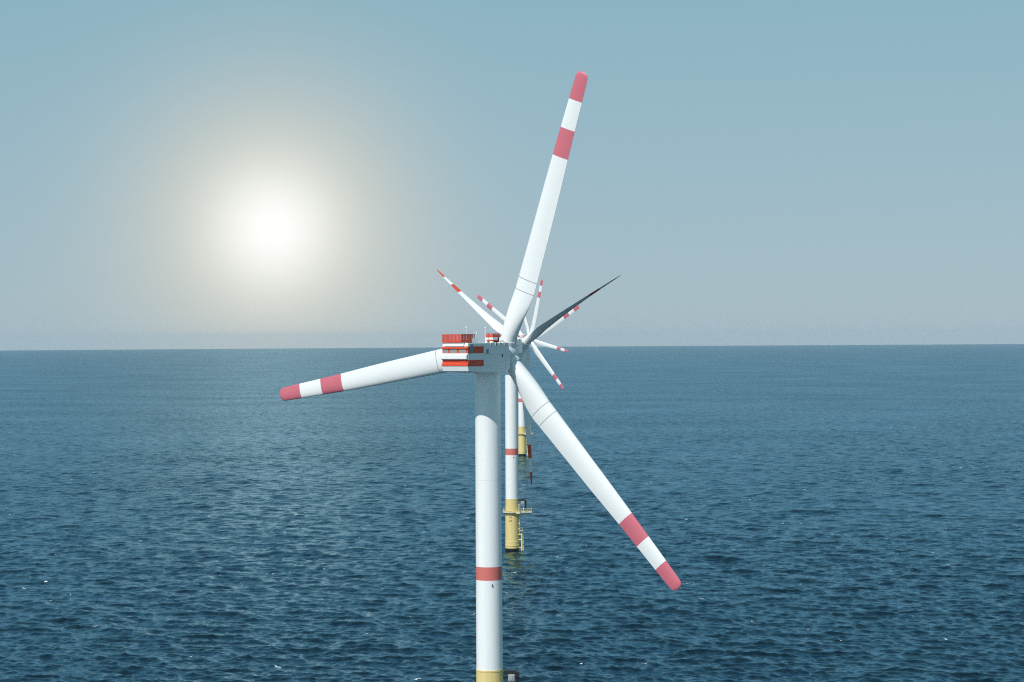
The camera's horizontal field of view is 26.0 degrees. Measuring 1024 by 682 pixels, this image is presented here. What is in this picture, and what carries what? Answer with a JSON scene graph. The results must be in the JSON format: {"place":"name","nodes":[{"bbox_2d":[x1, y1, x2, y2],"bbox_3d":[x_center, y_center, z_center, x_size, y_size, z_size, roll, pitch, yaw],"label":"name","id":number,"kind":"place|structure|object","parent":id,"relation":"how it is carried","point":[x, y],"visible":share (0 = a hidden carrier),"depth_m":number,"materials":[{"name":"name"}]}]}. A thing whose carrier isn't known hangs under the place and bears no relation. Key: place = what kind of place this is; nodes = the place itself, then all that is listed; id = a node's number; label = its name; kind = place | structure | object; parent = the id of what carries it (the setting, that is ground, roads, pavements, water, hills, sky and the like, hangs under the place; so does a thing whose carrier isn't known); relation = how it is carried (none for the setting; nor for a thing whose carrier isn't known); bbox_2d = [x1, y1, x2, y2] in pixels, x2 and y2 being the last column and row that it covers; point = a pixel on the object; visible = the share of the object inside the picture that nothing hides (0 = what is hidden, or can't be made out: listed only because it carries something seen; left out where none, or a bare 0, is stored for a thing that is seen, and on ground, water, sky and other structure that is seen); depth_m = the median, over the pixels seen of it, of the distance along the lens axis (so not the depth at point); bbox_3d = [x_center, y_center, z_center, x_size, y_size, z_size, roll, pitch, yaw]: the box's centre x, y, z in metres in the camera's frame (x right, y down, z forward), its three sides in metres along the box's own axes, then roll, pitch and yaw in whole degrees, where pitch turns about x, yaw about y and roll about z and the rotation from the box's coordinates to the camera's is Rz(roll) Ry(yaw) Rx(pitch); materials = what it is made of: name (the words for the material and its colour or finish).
{"place":"outdoors","nodes":[
{"label":"outdoors","id":0,"kind":"place"},
{"bbox_2d":[0,344,1023,681],"bbox_3d":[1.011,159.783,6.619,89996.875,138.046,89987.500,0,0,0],"label":"sea","id":1,"kind":"structure","parent":0,"point":[828,512],"depth_m":1114.62,"materials":[{"name":"liquid"}]},
{"bbox_2d":[280,71,680,681],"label":"wind turbine","id":2,"kind":"object","parent":1,"relation":"in","point":[486,363],"visible":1,"depth_m":461.82,"materials":[{"name":"white paint"}]},
{"bbox_2d":[478,295,578,455],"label":"wind turbine","id":3,"kind":"object","parent":1,"relation":"in","point":[522,446],"visible":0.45,"depth_m":1708.03,"materials":[{"name":"white paint"}]},
{"bbox_2d":[437,270,620,550],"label":"wind turbine","id":4,"kind":"object","parent":1,"relation":"in","point":[511,511],"visible":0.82,"depth_m":948.05,"materials":[{"name":"white paint"}]},
{"bbox_2d":[518,280,563,428],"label":"wind turbine","id":5,"kind":"object","parent":1,"relation":"in","point":[541,357],"visible":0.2,"depth_m":2143.93,"materials":[{"name":"white paint"}]},
{"bbox_2d":[524,316,567,351],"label":"wind turbine","id":6,"kind":"object","parent":1,"relation":"in","point":[538,342],"visible":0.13,"depth_m":2862.99,"materials":[{"name":"white paint"}]},
{"bbox_2d":[0,0,1023,349],"label":"sky","id":7,"kind":"structure","parent":0,"point":[175,174],"materials":[{"name":"blue"}]}
]}

